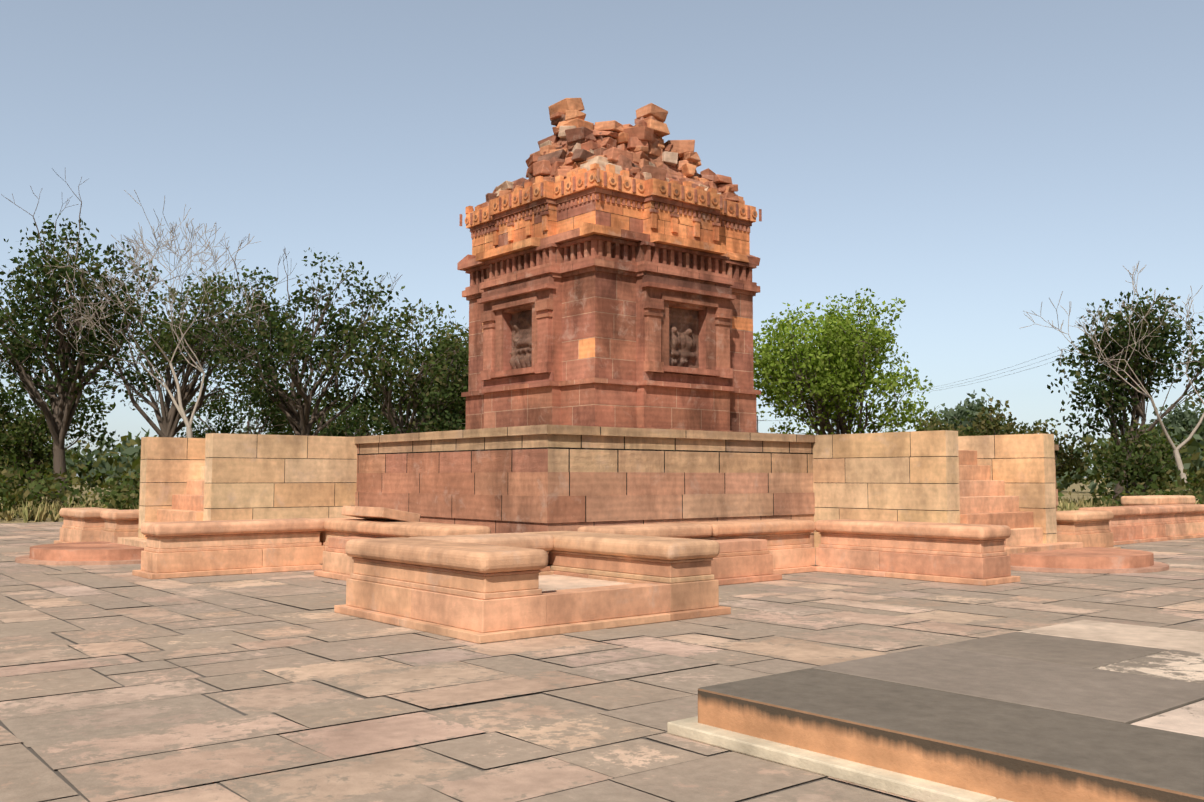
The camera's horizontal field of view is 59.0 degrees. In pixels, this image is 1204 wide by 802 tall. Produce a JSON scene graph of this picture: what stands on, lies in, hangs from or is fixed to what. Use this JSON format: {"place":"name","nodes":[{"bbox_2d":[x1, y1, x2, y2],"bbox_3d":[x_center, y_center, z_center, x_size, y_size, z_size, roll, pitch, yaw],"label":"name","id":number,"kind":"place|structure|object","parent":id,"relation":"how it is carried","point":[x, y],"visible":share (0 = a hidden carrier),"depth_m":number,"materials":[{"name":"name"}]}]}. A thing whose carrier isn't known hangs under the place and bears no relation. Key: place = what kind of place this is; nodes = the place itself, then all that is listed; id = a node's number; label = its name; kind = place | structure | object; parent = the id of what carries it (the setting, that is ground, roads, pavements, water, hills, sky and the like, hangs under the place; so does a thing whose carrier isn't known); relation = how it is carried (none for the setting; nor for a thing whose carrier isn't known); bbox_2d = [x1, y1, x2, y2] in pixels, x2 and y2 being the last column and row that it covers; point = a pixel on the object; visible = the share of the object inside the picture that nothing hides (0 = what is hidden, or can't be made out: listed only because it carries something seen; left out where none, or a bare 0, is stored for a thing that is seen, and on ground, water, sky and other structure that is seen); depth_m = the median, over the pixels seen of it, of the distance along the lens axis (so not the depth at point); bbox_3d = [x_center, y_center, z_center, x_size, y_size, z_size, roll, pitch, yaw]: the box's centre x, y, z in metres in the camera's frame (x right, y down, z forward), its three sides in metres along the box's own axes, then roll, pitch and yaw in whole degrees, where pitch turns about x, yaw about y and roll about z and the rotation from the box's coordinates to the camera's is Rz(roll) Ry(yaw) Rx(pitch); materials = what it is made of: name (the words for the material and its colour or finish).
{"place":"outdoors","nodes":[
{"label":"outdoors","id":0,"kind":"place"},
{"bbox_2d":[0,405,50,491],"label":"tree","id":1,"kind":"object","parent":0,"point":[19,428],"depth_m":59.38,"materials":[{"name":"green plant"}]},
{"bbox_2d":[0,409,53,488],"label":"bush","id":2,"kind":"object","parent":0,"point":[19,439],"depth_m":58.61,"materials":[{"name":"green plant"}]},
{"bbox_2d":[0,439,72,485],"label":"bush","id":3,"kind":"object","parent":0,"point":[21,466],"depth_m":59.18,"materials":[{"name":"green plant"}]},
{"bbox_2d":[0,371,119,502],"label":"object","id":4,"kind":"object","parent":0,"point":[85,409],"depth_m":62.25,"materials":[{"name":"green plant"}]},
{"bbox_2d":[0,171,198,505],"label":"tree","id":5,"kind":"object","parent":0,"point":[49,287],"depth_m":49.27,"materials":[{"name":"green plant"}]},
{"bbox_2d":[43,236,303,436],"bbox_3d":[-24.840,-1.137,61.931,13.684,15.074,15.462,3,-5,-40],"label":"tree","id":6,"kind":"object","parent":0,"point":[164,338],"depth_m":61.43,"materials":[{"name":"green plant"}]},
{"bbox_2d":[168,238,430,435],"bbox_3d":[-15.827,-1.429,55.091,13.161,14.597,12.007,3,-5,-40],"label":"tree","id":7,"kind":"object","parent":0,"point":[288,340],"depth_m":55.06,"materials":[{"name":"green plant"}]},
{"bbox_2d":[264,380,405,436],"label":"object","id":8,"kind":"object","parent":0,"point":[351,430],"depth_m":67.87,"materials":[{"name":"green plant"}]},
{"bbox_2d":[314,297,468,433],"bbox_3d":[-10.719,-0.001,56.690,10.624,12.004,11.963,3,-5,-40],"label":"tree","id":9,"kind":"object","parent":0,"point":[395,354],"depth_m":54.63,"materials":[{"name":"green plant"}]},
{"bbox_2d":[356,376,429,435],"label":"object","id":10,"kind":"object","parent":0,"point":[373,391],"depth_m":71.69,"materials":[{"name":"green plant"}]},
{"bbox_2d":[392,391,465,433],"bbox_3d":[-7.492,2.702,54.298,5.705,6.234,5.272,3,-5,-40],"label":"bush","id":11,"kind":"object","parent":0,"point":[448,425],"depth_m":53.37,"materials":[{"name":"green plant"}]},
{"bbox_2d":[138,430,1056,554],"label":"stone walls","id":12,"kind":"structure","parent":0,"point":[912,476],"depth_m":21.39,"materials":[{"name":"beige stone"}]},
{"bbox_2d":[0,478,1198,522],"bbox_3d":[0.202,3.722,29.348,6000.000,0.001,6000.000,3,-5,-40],"label":"ground","id":13,"kind":"structure","parent":0,"point":[1077,493],"depth_m":99.89,"materials":[{"name":"green plant"}]},
{"bbox_2d":[0,376,35,432],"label":"tree","id":14,"kind":"object","parent":13,"relation":"on","point":[3,409],"depth_m":45.67,"materials":[{"name":"green plant"}]},
{"bbox_2d":[0,451,140,517],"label":"shrubs","id":15,"kind":"object","parent":13,"relation":"on","point":[13,493],"visible":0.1,"depth_m":40.69,"materials":[{"name":"green plant"}]},
{"bbox_2d":[44,190,268,437],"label":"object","id":16,"kind":"object","parent":13,"relation":"on","point":[188,424],"visible":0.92,"depth_m":47.04,"materials":[{"name":"grey plant"}]},
{"bbox_2d":[176,419,240,437],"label":"bush","id":17,"kind":"object","parent":13,"relation":"on","point":[230,428],"depth_m":65.81,"materials":[{"name":"green plant"}]},
{"bbox_2d":[151,374,297,437],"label":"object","id":18,"kind":"object","parent":13,"relation":"on","point":[280,422],"depth_m":73.79,"materials":[{"name":"green plant"}]},
{"bbox_2d":[250,384,373,435],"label":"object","id":19,"kind":"object","parent":13,"relation":"on","point":[283,430],"depth_m":79.26,"materials":[{"name":"green plant"}]},
{"bbox_2d":[381,338,468,427],"bbox_3d":[-7.735,1.263,62.212,10.694,10.235,9.682,3,-5,-40],"label":"tree","id":20,"kind":"object","parent":13,"relation":"on","point":[419,409],"depth_m":59.62,"materials":[{"name":"green plant"}]},
{"bbox_2d":[0,495,1201,522],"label":"dry grass tufts","id":21,"kind":"object","parent":13,"relation":"on","point":[40,513],"visible":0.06,"depth_m":42.04,"materials":[{"name":"green plant"}]},
{"bbox_2d":[0,522,1203,801],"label":"paving slabs","id":22,"kind":"structure","parent":13,"relation":"on","point":[106,730],"depth_m":8.47,"materials":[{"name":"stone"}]},
{"bbox_2d":[15,450,1168,573],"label":"stair steps","id":23,"kind":"structure","parent":22,"relation":"on","point":[984,499],"depth_m":20.21,"materials":[{"name":"stone"}]},
{"bbox_2d":[54,495,1203,643],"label":"moulded bases","id":24,"kind":"object","parent":22,"relation":"on","point":[471,583],"visible":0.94,"depth_m":16.08,"materials":[{"name":"stone"}]},
{"bbox_2d":[354,424,1058,546],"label":"plinth","id":25,"kind":"structure","parent":22,"relation":"on","point":[531,478],"depth_m":19.47,"materials":[{"name":"stone"}]},
{"bbox_2d":[457,163,761,432],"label":"sanctum","id":26,"kind":"structure","parent":25,"relation":"on","point":[594,295],"depth_m":27.13,"materials":[{"name":"stone"}]},
{"bbox_2d":[477,98,743,207],"bbox_3d":[0.208,-6.652,30.135,5.762,2.944,5.814,3,-5,-40],"label":"rubble","id":27,"kind":"object","parent":26,"relation":"on","point":[640,149],"visible":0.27,"depth_m":28.19,"materials":[{"name":"orange stone"}]},
{"bbox_2d":[667,716,1012,801],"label":"terrace step","id":28,"kind":"object","parent":22,"relation":"on","point":[892,782],"visible":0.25,"depth_m":5.74,"materials":[{"name":"beige stone"}]},
{"bbox_2d":[698,620,1203,801],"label":"terrace slabs","id":29,"kind":"structure","parent":22,"relation":"on","point":[1086,711],"depth_m":6.09,"materials":[{"name":"grey stone"}]},
{"bbox_2d":[0,424,1203,496],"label":"scrub","id":30,"kind":"object","parent":13,"relation":"on","point":[127,461],"visible":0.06,"depth_m":95.95,"materials":[{"name":"green plant"}]},
{"bbox_2d":[753,288,944,434],"bbox_3d":[12.358,0.023,59.959,12.159,12.407,13.975,3,-5,-40],"label":"tree","id":31,"kind":"object","parent":13,"relation":"on","point":[831,323],"depth_m":57.51,"materials":[{"name":"green plant"}]},
{"bbox_2d":[913,413,973,435],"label":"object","id":32,"kind":"object","parent":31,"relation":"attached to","point":[934,421],"depth_m":54.13,"materials":[{"name":"green plant"}]},
{"bbox_2d":[916,388,1012,435],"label":"tree","id":33,"kind":"object","parent":13,"relation":"on","point":[960,413],"depth_m":107.44,"materials":[{"name":"green plant"}]},
{"bbox_2d":[757,320,1203,492],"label":"power lines","id":34,"kind":"object","parent":13,"relation":"on","point":[998,377],"visible":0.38,"depth_m":65.98,"materials":[{"name":"grey metal"}]},
{"bbox_2d":[962,398,1044,435],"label":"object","id":35,"kind":"object","parent":13,"relation":"on","point":[996,420],"depth_m":48.92,"materials":[{"name":"green plant"}]},
{"bbox_2d":[1015,418,1103,479],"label":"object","id":36,"kind":"object","parent":13,"relation":"on","point":[1064,456],"depth_m":52.06,"materials":[{"name":"green plant"}]},
{"bbox_2d":[1019,262,1203,493],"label":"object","id":37,"kind":"object","parent":13,"relation":"on","point":[1178,460],"visible":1,"depth_m":43.66,"materials":[{"name":"grey plant"}]},
{"bbox_2d":[1047,287,1203,504],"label":"tree","id":38,"kind":"object","parent":13,"relation":"on","point":[1155,343],"depth_m":48.15,"materials":[{"name":"green plant"}]},
{"bbox_2d":[1056,466,1203,507],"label":"shrubs","id":39,"kind":"object","parent":13,"relation":"on","point":[1175,488],"visible":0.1,"depth_m":40.29,"materials":[{"name":"green plant"}]},
{"bbox_2d":[1076,418,1203,495],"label":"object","id":40,"kind":"object","parent":13,"relation":"on","point":[1160,456],"depth_m":44.17,"materials":[{"name":"green plant"}]},
{"bbox_2d":[1120,397,1203,460],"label":"tree","id":41,"kind":"object","parent":13,"relation":"on","point":[1187,418],"depth_m":101.11,"materials":[{"name":"green plant"}]},
{"bbox_2d":[1187,378,1203,415],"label":"tree","id":42,"kind":"object","parent":13,"relation":"on","point":[1193,403],"visible":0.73,"depth_m":54.73,"materials":[{"name":"green plant"}]},
{"bbox_3d":[-7.675,3.494,56.236,2.457,4.922,2.587,3,-5,-40],"label":"small trunk","id":43,"kind":"object","parent":13,"relation":"on","visible":0},
{"bbox_2d":[441,410,465,430],"bbox_3d":[-7.222,2.099,56.276,3.933,3.474,3.943,-2,-4,20],"label":"bush","id":44,"kind":"object","parent":43,"relation":"attached to","point":[460,416],"visible":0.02,"depth_m":56.49,"materials":[{"name":"green plant"}]},
{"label":"small trunk","id":45,"kind":"object","parent":13,"relation":"on","visible":0},
{"bbox_2d":[318,419,352,436],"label":"bush","id":46,"kind":"object","parent":45,"relation":"on","point":[330,427],"depth_m":71.25,"materials":[{"name":"green plant"}]},
{"bbox_3d":[20.456,3.736,57.189,3.266,4.579,4.377,3,-5,-40],"label":"small trunk","id":47,"kind":"object","parent":13,"relation":"on","visible":0},
{"bbox_2d":[956,420,1026,435],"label":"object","id":48,"kind":"object","parent":47,"relation":"on","point":[969,427],"visible":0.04,"depth_m":56.88,"materials":[{"name":"green plant"}]},
{"bbox_2d":[0,0,1203,477],"label":"sky","id":49,"kind":"structure","parent":0,"point":[972,164],"materials":[{"name":"blue"}]}
]}

